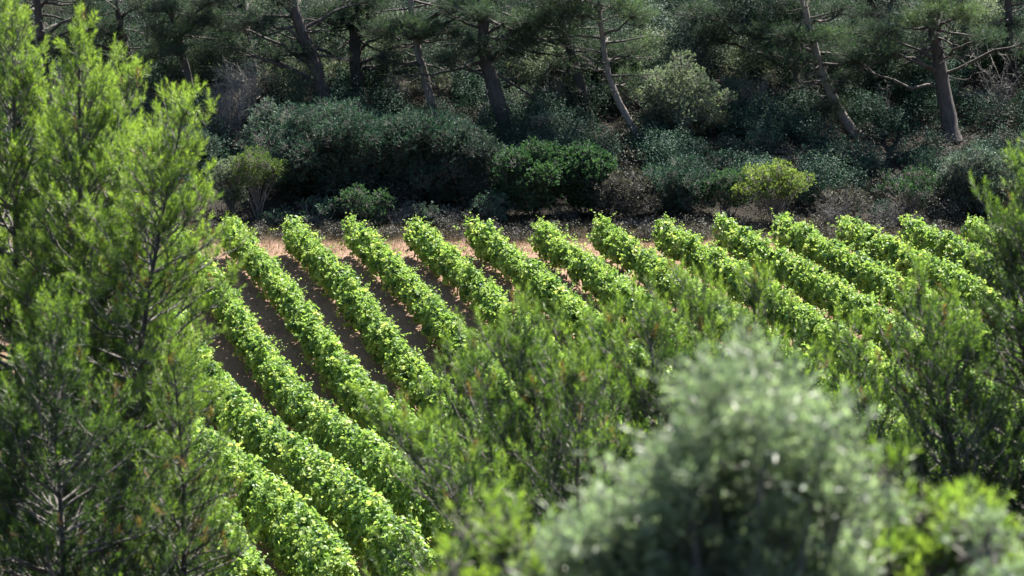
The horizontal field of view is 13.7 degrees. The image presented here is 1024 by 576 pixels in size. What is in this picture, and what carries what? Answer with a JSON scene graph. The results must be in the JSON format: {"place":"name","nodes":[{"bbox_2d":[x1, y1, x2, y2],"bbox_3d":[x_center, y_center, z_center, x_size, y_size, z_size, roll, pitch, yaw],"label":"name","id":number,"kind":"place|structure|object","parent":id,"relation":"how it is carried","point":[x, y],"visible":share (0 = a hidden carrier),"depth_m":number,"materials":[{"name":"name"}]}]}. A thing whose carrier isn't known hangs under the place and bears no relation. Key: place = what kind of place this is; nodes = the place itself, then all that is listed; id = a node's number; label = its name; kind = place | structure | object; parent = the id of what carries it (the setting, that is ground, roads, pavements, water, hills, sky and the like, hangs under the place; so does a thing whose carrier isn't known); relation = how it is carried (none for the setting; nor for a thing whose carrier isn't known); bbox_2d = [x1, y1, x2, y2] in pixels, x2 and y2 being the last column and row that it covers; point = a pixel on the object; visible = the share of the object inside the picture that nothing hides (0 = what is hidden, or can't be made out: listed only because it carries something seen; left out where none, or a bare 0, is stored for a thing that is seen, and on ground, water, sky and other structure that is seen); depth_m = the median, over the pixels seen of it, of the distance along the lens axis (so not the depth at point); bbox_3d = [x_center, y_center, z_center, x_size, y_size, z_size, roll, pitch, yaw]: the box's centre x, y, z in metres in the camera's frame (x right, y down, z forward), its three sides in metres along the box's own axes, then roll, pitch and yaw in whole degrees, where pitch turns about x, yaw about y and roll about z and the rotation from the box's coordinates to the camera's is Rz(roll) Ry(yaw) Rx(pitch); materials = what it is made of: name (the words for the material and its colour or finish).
{"place":"outdoors","nodes":[
{"label":"outdoors","id":0,"kind":"place"},
{"bbox_2d":[0,0,1023,575],"bbox_3d":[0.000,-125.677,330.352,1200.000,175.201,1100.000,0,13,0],"label":"ground","id":1,"kind":"structure","parent":0,"point":[278,332],"depth_m":178.79,"materials":[{"name":"soil"}]},
{"bbox_2d":[0,0,123,101],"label":"pine tree","id":2,"kind":"object","parent":1,"relation":"on","point":[37,10],"visible":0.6,"depth_m":189.68,"materials":[{"name":"green plant"}]},
{"bbox_2d":[0,271,189,575],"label":"pine tree","id":3,"kind":"object","parent":1,"relation":"on","point":[42,563],"visible":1,"depth_m":41.33,"materials":[{"name":"green plant"}]},
{"bbox_2d":[19,31,205,560],"bbox_3d":[-4.515,1.555,48.140,2.280,9.023,2.248,0,13,0],"label":"pine tree","id":4,"kind":"object","parent":1,"relation":"on","point":[133,65],"visible":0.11,"depth_m":47.25,"materials":[{"name":"green plant"}]},
{"bbox_2d":[0,0,229,575],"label":"pine tree","id":5,"kind":"object","parent":1,"relation":"on","point":[98,158],"visible":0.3,"depth_m":45.74,"materials":[{"name":"green plant"}]},
{"bbox_2d":[27,0,202,88],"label":"pine tree","id":6,"kind":"object","parent":1,"relation":"on","point":[121,33],"visible":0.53,"depth_m":190.62,"materials":[{"name":"green plant"}]},
{"bbox_2d":[0,0,238,575],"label":"pine tree","id":7,"kind":"object","parent":1,"relation":"on","point":[11,169],"visible":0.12,"depth_m":47.57,"materials":[{"name":"green plant"}]},
{"bbox_2d":[0,227,276,575],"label":"vine row","id":8,"kind":"object","parent":1,"relation":"on","point":[247,561],"visible":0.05,"depth_m":122.37,"materials":[{"name":"green plant"}]},
{"bbox_2d":[41,74,255,575],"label":"pine tree","id":9,"kind":"object","parent":1,"relation":"on","point":[142,353],"visible":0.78,"depth_m":44.87,"materials":[{"name":"green plant"}]},
{"bbox_2d":[95,320,262,575],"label":"pine tree","id":10,"kind":"object","parent":1,"relation":"on","point":[176,488],"visible":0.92,"depth_m":42.37,"materials":[{"name":"green plant"}]},
{"bbox_2d":[123,0,242,109],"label":"pine tree","id":11,"kind":"object","parent":1,"relation":"on","point":[176,29],"visible":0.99,"depth_m":188.14,"materials":[{"name":"green plant"}]},
{"bbox_2d":[145,120,221,177],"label":"shrub","id":12,"kind":"object","parent":1,"relation":"on","point":[204,137],"visible":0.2,"depth_m":182.86,"materials":[{"name":"green plant"}]},
{"bbox_2d":[40,229,359,575],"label":"vine row","id":13,"kind":"object","parent":1,"relation":"on","point":[299,537],"visible":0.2,"depth_m":127.22,"materials":[{"name":"green plant"}]},
{"bbox_2d":[206,155,249,216],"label":"shrub","id":14,"kind":"object","parent":1,"relation":"on","point":[224,175],"visible":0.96,"depth_m":178.83,"materials":[{"name":"green plant"}]},
{"bbox_2d":[198,51,258,137],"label":"dead thicket","id":15,"kind":"object","parent":1,"relation":"on","point":[228,112],"visible":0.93,"depth_m":186.69,"materials":[{"name":"grey plant"}]},
{"bbox_2d":[178,0,309,77],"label":"pine tree","id":16,"kind":"object","parent":1,"relation":"on","point":[244,2],"visible":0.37,"depth_m":192.76,"materials":[{"name":"green plant"}]},
{"bbox_2d":[227,29,276,117],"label":"dead tree","id":17,"kind":"object","parent":1,"relation":"on","point":[253,89],"visible":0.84,"depth_m":188.74,"materials":[{"name":"grey plant"}]},
{"bbox_2d":[230,145,288,220],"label":"shrub","id":18,"kind":"object","parent":1,"relation":"on","point":[245,161],"visible":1,"depth_m":178.15,"materials":[{"name":"green plant"}]},
{"bbox_2d":[235,96,289,154],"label":"shrub","id":19,"kind":"object","parent":1,"relation":"on","point":[258,118],"visible":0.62,"depth_m":182.52,"materials":[{"name":"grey plant"}]},
{"bbox_2d":[253,208,296,225],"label":"shrub","id":20,"kind":"object","parent":1,"relation":"on","point":[272,218],"visible":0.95,"depth_m":177.79,"materials":[{"name":"green plant"}]},
{"bbox_2d":[108,249,444,575],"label":"vine row","id":21,"kind":"object","parent":1,"relation":"on","point":[352,507],"visible":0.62,"depth_m":133.32,"materials":[{"name":"green plant"}]},
{"bbox_2d":[188,0,384,114],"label":"pine tree","id":22,"kind":"object","parent":1,"relation":"on","point":[312,56],"visible":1,"depth_m":187.92,"materials":[{"name":"green plant"}]},
{"bbox_2d":[280,194,348,222],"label":"shrub","id":23,"kind":"object","parent":1,"relation":"on","point":[320,208],"visible":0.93,"depth_m":178.38,"materials":[{"name":"green plant"}]},
{"bbox_2d":[160,217,483,572],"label":"vine row","id":24,"kind":"object","parent":1,"relation":"on","point":[293,402],"visible":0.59,"depth_m":145.94,"materials":[{"name":"green plant"}]},
{"bbox_2d":[247,95,399,196],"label":"shrub","id":25,"kind":"object","parent":1,"relation":"on","point":[332,142],"visible":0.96,"depth_m":179.69,"materials":[{"name":"green plant"}]},
{"bbox_2d":[31,239,645,572],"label":"soil clods","id":26,"kind":"object","parent":1,"relation":"on","point":[350,338],"visible":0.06,"depth_m":164.53,"materials":[{"name":"brown soil"}]},
{"bbox_2d":[334,182,395,227],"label":"shrub","id":27,"kind":"object","parent":1,"relation":"on","point":[365,207],"visible":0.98,"depth_m":177.65,"materials":[{"name":"green plant"}]},
{"bbox_2d":[220,216,553,561],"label":"vine row","id":28,"kind":"object","parent":1,"relation":"on","point":[336,367],"visible":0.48,"depth_m":156.32,"materials":[{"name":"green plant"}]},
{"bbox_2d":[301,0,477,103],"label":"pine tree","id":29,"kind":"object","parent":1,"relation":"on","point":[355,42],"visible":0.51,"depth_m":190.24,"materials":[{"name":"green plant"}]},
{"bbox_2d":[380,56,410,108],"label":"dead tree","id":30,"kind":"object","parent":1,"relation":"on","point":[393,82],"visible":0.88,"depth_m":189.69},
{"bbox_2d":[356,104,483,205],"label":"shrub","id":31,"kind":"object","parent":1,"relation":"on","point":[416,135],"visible":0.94,"depth_m":179.61,"materials":[{"name":"green plant"}]},
{"bbox_2d":[399,200,451,225],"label":"shrub","id":32,"kind":"object","parent":1,"relation":"on","point":[433,212],"visible":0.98,"depth_m":178.06,"materials":[{"name":"green plant"}]},
{"bbox_2d":[274,214,580,508],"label":"vine row","id":33,"kind":"object","parent":1,"relation":"on","point":[396,354],"visible":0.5,"depth_m":158.48,"materials":[{"name":"green plant"}]},
{"bbox_2d":[351,0,510,118],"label":"pine tree","id":34,"kind":"object","parent":1,"relation":"on","point":[418,30],"visible":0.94,"depth_m":186.44,"materials":[{"name":"green plant"}]},
{"bbox_2d":[415,496,502,575],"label":"young pine","id":35,"kind":"object","parent":1,"relation":"on","point":[467,543],"visible":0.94,"depth_m":15.14,"materials":[{"name":"green plant"}]},
{"bbox_2d":[427,118,508,206],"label":"shrub","id":36,"kind":"object","parent":1,"relation":"on","point":[483,147],"visible":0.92,"depth_m":179.59,"materials":[{"name":"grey plant"}]},
{"bbox_2d":[345,381,592,575],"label":"pine tree","id":37,"kind":"object","parent":1,"relation":"on","point":[439,475],"visible":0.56,"depth_m":36.16,"materials":[{"name":"green plant"}]},
{"bbox_2d":[367,304,571,575],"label":"pine tree","id":38,"kind":"object","parent":1,"relation":"on","point":[461,404],"visible":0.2,"depth_m":39.16,"materials":[{"name":"green plant"}]},
{"bbox_2d":[340,211,628,477],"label":"vine row","id":39,"kind":"object","parent":1,"relation":"on","point":[428,311],"visible":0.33,"depth_m":162.02,"materials":[{"name":"green plant"}]},
{"bbox_2d":[462,189,519,224],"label":"shrub","id":40,"kind":"object","parent":1,"relation":"on","point":[484,204],"visible":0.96,"depth_m":178.00,"materials":[{"name":"green plant"}]},
{"bbox_2d":[0,210,992,244],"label":"dry weeds","id":41,"kind":"object","parent":1,"relation":"on","point":[642,230],"visible":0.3,"depth_m":175.82,"materials":[{"name":"brown plant"}]},
{"bbox_2d":[394,0,610,144],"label":"pine tree","id":42,"kind":"object","parent":1,"relation":"on","point":[483,44],"visible":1,"depth_m":185.37,"materials":[{"name":"green plant"}]},
{"bbox_2d":[360,279,647,575],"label":"pine tree","id":43,"kind":"object","parent":1,"relation":"on","point":[531,383],"visible":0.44,"depth_m":38.01,"materials":[{"name":"green plant"}]},
{"bbox_2d":[0,203,1014,235],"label":"undergrowth","id":44,"kind":"object","parent":1,"relation":"on","point":[562,216],"visible":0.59,"depth_m":178.05,"materials":[{"name":"green plant"}]},
{"bbox_2d":[3,215,1014,575],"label":"dry grass","id":45,"kind":"structure","parent":1,"relation":"on","point":[507,221],"depth_m":175.82,"materials":[{"name":"beige plant"}]},
{"bbox_2d":[0,0,1023,223],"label":"undergrowth","id":46,"kind":"object","parent":1,"relation":"on","point":[769,114],"visible":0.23,"depth_m":188.32,"materials":[{"name":"green plant"}]},
{"bbox_2d":[0,0,1023,104],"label":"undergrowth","id":47,"kind":"object","parent":1,"relation":"on","point":[709,57],"visible":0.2,"depth_m":191.52,"materials":[{"name":"green plant"}]},
{"bbox_2d":[10,0,1023,101],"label":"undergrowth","id":48,"kind":"object","parent":1,"relation":"on","point":[209,71],"visible":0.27,"depth_m":191.85,"materials":[{"name":"green plant"}]},
{"bbox_2d":[468,472,581,575],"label":"young pine","id":49,"kind":"object","parent":1,"relation":"on","point":[498,529],"visible":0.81,"depth_m":14.99,"materials":[{"name":"green plant"}]},
{"bbox_2d":[490,136,575,215],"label":"shrub","id":50,"kind":"object","parent":1,"relation":"on","point":[527,175],"visible":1,"depth_m":178.31,"materials":[{"name":"green plant"}]},
{"bbox_2d":[503,81,569,108],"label":"shrub","id":51,"kind":"object","parent":1,"relation":"on","point":[522,97],"visible":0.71,"depth_m":189.53,"materials":[{"name":"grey plant"}]},
{"bbox_2d":[523,109,589,150],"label":"shrub","id":52,"kind":"object","parent":1,"relation":"on","point":[545,124],"visible":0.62,"depth_m":184.70,"materials":[{"name":"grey plant"}]},
{"bbox_2d":[466,330,649,572],"bbox_3d":[0.660,2.774,37.545,2.434,4.932,2.386,0,13,0],"label":"pine tree","id":53,"kind":"object","parent":1,"relation":"on","point":[582,367],"visible":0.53,"depth_m":37.17,"materials":[{"name":"green plant"}]},
{"bbox_2d":[490,0,636,121],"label":"pine tree","id":54,"kind":"object","parent":1,"relation":"on","point":[578,77],"visible":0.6,"depth_m":188.37,"materials":[{"name":"green plant"}]},
{"bbox_2d":[557,139,617,218],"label":"shrub","id":55,"kind":"object","parent":1,"relation":"on","point":[589,165],"visible":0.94,"depth_m":178.75,"materials":[{"name":"green plant"}]},
{"bbox_2d":[531,0,674,149],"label":"pine tree","id":56,"kind":"object","parent":1,"relation":"on","point":[620,8],"visible":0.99,"depth_m":185.15,"materials":[{"name":"green plant"}]},
{"bbox_2d":[538,284,685,504],"bbox_3d":[1.089,2.796,41.061,2.336,5.839,2.597,0,13,0],"label":"pine tree","id":57,"kind":"object","parent":1,"relation":"on","point":[608,317],"visible":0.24,"depth_m":40.60,"materials":[{"name":"green plant"}]},
{"bbox_2d":[400,214,844,541],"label":"vine row","id":58,"kind":"object","parent":1,"relation":"on","point":[436,254],"visible":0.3,"depth_m":163.58,"materials":[{"name":"green plant"}]},
{"bbox_2d":[599,77,650,108],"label":"shrub","id":59,"kind":"object","parent":1,"relation":"on","point":[620,94],"visible":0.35,"depth_m":189.70,"materials":[{"name":"green plant"}]},
{"bbox_2d":[584,165,668,219],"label":"shrub","id":60,"kind":"object","parent":1,"relation":"on","point":[623,199],"visible":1,"depth_m":178.13,"materials":[{"name":"grey plant"}]},
{"bbox_2d":[574,264,731,549],"bbox_3d":[1.569,2.660,40.747,2.504,5.915,2.499,-8,15,-33],"label":"pine tree","id":61,"kind":"object","parent":1,"relation":"on","point":[644,395],"visible":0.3,"depth_m":40.04,"materials":[{"name":"green plant"}]},
{"bbox_2d":[453,212,885,543],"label":"vine row","id":62,"kind":"object","parent":1,"relation":"on","point":[493,249],"visible":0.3,"depth_m":162.98,"materials":[{"name":"green plant"}]},
{"bbox_2d":[637,153,715,214],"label":"shrub","id":63,"kind":"object","parent":1,"relation":"on","point":[681,185],"visible":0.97,"depth_m":178.94,"materials":[{"name":"green plant"}]},
{"bbox_2d":[639,50,719,137],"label":"bush","id":64,"kind":"object","parent":1,"relation":"on","point":[669,95],"visible":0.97,"depth_m":185.77,"materials":[{"name":"green plant"}]},
{"bbox_2d":[692,82,737,133],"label":"shrub","id":65,"kind":"object","parent":1,"relation":"on","point":[718,98],"visible":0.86,"depth_m":187.03,"materials":[{"name":"green plant"}]},
{"bbox_2d":[506,302,925,575],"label":"olive tree","id":66,"kind":"object","parent":1,"relation":"on","point":[686,495],"visible":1,"depth_m":12.22,"materials":[{"name":"green plant"}]},
{"bbox_2d":[695,166,753,216],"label":"shrub","id":67,"kind":"object","parent":1,"relation":"on","point":[723,182],"visible":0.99,"depth_m":178.76,"materials":[{"name":"green plant"}]},
{"bbox_2d":[633,257,825,573],"bbox_3d":[2.165,2.679,41.573,2.286,6.177,2.147,3,13,11],"label":"pine tree","id":68,"kind":"object","parent":1,"relation":"on","point":[683,276],"visible":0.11,"depth_m":41.04,"materials":[{"name":"green plant"}]},
{"bbox_2d":[527,215,935,508],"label":"vine row","id":69,"kind":"object","parent":1,"relation":"on","point":[591,272],"visible":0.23,"depth_m":163.96,"materials":[{"name":"green plant"}]},
{"bbox_2d":[588,0,883,93],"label":"pine tree","id":70,"kind":"object","parent":1,"relation":"on","point":[719,35],"visible":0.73,"depth_m":190.74,"materials":[{"name":"green plant"}]},
{"bbox_2d":[698,145,777,171],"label":"shrub","id":71,"kind":"object","parent":1,"relation":"on","point":[723,160],"visible":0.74,"depth_m":183.20,"materials":[{"name":"green plant"}]},
{"bbox_2d":[718,73,763,100],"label":"shrub","id":72,"kind":"object","parent":1,"relation":"on","point":[729,81],"visible":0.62,"depth_m":190.69,"materials":[{"name":"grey plant"}]},
{"bbox_2d":[730,158,816,220],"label":"shrub","id":73,"kind":"object","parent":1,"relation":"on","point":[781,174],"visible":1,"depth_m":177.86,"materials":[{"name":"green plant"}]},
{"bbox_2d":[770,143,827,164],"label":"shrub","id":74,"kind":"object","parent":1,"relation":"on","point":[793,158],"visible":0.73,"depth_m":184.15,"materials":[{"name":"green plant"}]},
{"bbox_2d":[586,209,1023,523],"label":"vine row","id":75,"kind":"object","parent":1,"relation":"on","point":[616,245],"visible":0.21,"depth_m":163.97,"materials":[{"name":"green plant"}]},
{"bbox_2d":[713,254,907,554],"bbox_3d":[2.903,2.720,42.566,2.565,6.266,2.227,12,17,42],"label":"pine tree","id":76,"kind":"object","parent":1,"relation":"on","point":[755,283],"visible":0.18,"depth_m":42.07,"materials":[{"name":"green plant"}]},
{"bbox_2d":[754,0,880,138],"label":"pine tree","id":77,"kind":"object","parent":1,"relation":"on","point":[792,31],"visible":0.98,"depth_m":185.97,"materials":[{"name":"green plant"}]},
{"bbox_2d":[725,0,916,110],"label":"pine tree","id":78,"kind":"object","parent":1,"relation":"on","point":[794,16],"visible":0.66,"depth_m":188.47,"materials":[{"name":"green plant"}]},
{"bbox_2d":[651,212,1023,486],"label":"vine row","id":79,"kind":"object","parent":1,"relation":"on","point":[688,247],"visible":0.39,"depth_m":158.26,"materials":[{"name":"green plant"}]},
{"bbox_2d":[806,191,868,227],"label":"dry bramble","id":80,"kind":"object","parent":1,"relation":"on","point":[830,209],"visible":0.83,"depth_m":177.88,"materials":[{"name":"grey plant"}]},
{"bbox_2d":[806,184,879,218],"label":"shrub","id":81,"kind":"object","parent":1,"relation":"on","point":[854,200],"visible":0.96,"depth_m":178.79,"materials":[{"name":"grey plant"}]},
{"bbox_2d":[711,211,1023,432],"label":"vine row","id":82,"kind":"object","parent":1,"relation":"on","point":[816,286],"visible":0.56,"depth_m":160.40,"materials":[{"name":"green plant"}]},
{"bbox_2d":[805,297,943,550],"bbox_3d":[3.701,2.897,43.828,2.369,5.906,2.505,8,15,32],"label":"pine tree","id":83,"kind":"object","parent":1,"relation":"on","point":[850,363],"visible":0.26,"depth_m":43.19,"materials":[{"name":"green plant"}]},
{"bbox_2d":[857,198,894,221],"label":"shrub","id":84,"kind":"object","parent":1,"relation":"on","point":[883,201],"visible":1,"depth_m":178.44,"materials":[{"name":"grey plant"}]},
{"bbox_2d":[862,197,915,227],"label":"dry bramble","id":85,"kind":"object","parent":1,"relation":"on","point":[889,215],"visible":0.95,"depth_m":177.60,"materials":[{"name":"grey plant"}]},
{"bbox_2d":[766,208,1023,395],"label":"vine row","id":86,"kind":"object","parent":1,"relation":"on","point":[862,270],"visible":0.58,"depth_m":163.03,"materials":[{"name":"green plant"}]},
{"bbox_2d":[844,432,954,575],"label":"young pine","id":87,"kind":"object","parent":1,"relation":"on","point":[886,536],"visible":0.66,"depth_m":14.49,"materials":[{"name":"green plant"}]},
{"bbox_2d":[871,163,948,217],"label":"broom shrub","id":88,"kind":"object","parent":1,"relation":"on","point":[922,182],"visible":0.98,"depth_m":178.65,"materials":[{"name":"green plant"}]},
{"bbox_2d":[822,0,1016,84],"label":"pine tree","id":89,"kind":"object","parent":1,"relation":"on","point":[975,51],"visible":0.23,"depth_m":191.55,"materials":[{"name":"green plant"}]},
{"bbox_2d":[817,243,1023,573],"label":"pine tree","id":90,"kind":"object","parent":1,"relation":"on","point":[930,360],"visible":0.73,"depth_m":39.06,"materials":[{"name":"green plant"}]},
{"bbox_2d":[821,0,1023,142],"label":"pine tree","id":91,"kind":"object","parent":1,"relation":"on","point":[934,11],"visible":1,"depth_m":185.50,"materials":[{"name":"green plant"}]},
{"bbox_2d":[827,215,1023,343],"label":"vine row","id":92,"kind":"object","parent":1,"relation":"on","point":[866,238],"visible":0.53,"depth_m":164.21,"materials":[{"name":"green plant"}]},
{"bbox_2d":[875,132,1023,572],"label":"pine tree","id":93,"kind":"object","parent":1,"relation":"on","point":[1009,262],"visible":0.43,"depth_m":39.85,"materials":[{"name":"green plant"}]},
{"bbox_2d":[894,472,1023,575],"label":"young pine","id":94,"kind":"object","parent":1,"relation":"on","point":[939,559],"visible":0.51,"depth_m":14.39,"materials":[{"name":"green plant"}]},
{"bbox_2d":[895,211,1023,302],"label":"vine row","id":95,"kind":"object","parent":1,"relation":"on","point":[943,243],"visible":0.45,"depth_m":167.18,"materials":[{"name":"green plant"}]},
{"bbox_2d":[932,143,1016,216],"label":"shrub","id":96,"kind":"object","parent":1,"relation":"on","point":[956,166],"visible":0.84,"depth_m":178.83,"materials":[{"name":"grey plant"}]},
{"bbox_2d":[936,494,1023,575],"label":"grey shrub","id":97,"kind":"object","parent":1,"relation":"on","point":[980,557],"visible":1,"depth_m":12.61,"materials":[{"name":"green plant"}]},
{"bbox_2d":[952,81,1020,100],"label":"shrub","id":98,"kind":"object","parent":1,"relation":"on","point":[980,90],"visible":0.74,"depth_m":190.96,"materials":[{"name":"green plant"}]},
{"bbox_2d":[958,214,1023,264],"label":"vine row","id":99,"kind":"object","parent":1,"relation":"on","point":[969,226],"visible":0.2,"depth_m":170.80,"materials":[{"name":"green plant"}]},
{"bbox_2d":[967,41,1023,119],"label":"dead tree","id":100,"kind":"object","parent":1,"relation":"on","point":[1000,87],"visible":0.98,"depth_m":188.68,"materials":[{"name":"grey plant"}]},
{"bbox_2d":[977,0,1023,80],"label":"pine tree","id":101,"kind":"object","parent":1,"relation":"on","point":[1011,24],"visible":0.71,"depth_m":191.85,"materials":[{"name":"green plant"}]},
{"bbox_2d":[993,178,1022,214],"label":"shrub","id":102,"kind":"object","parent":1,"relation":"on","point":[1003,186],"visible":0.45,"depth_m":178.96,"materials":[{"name":"green plant"}]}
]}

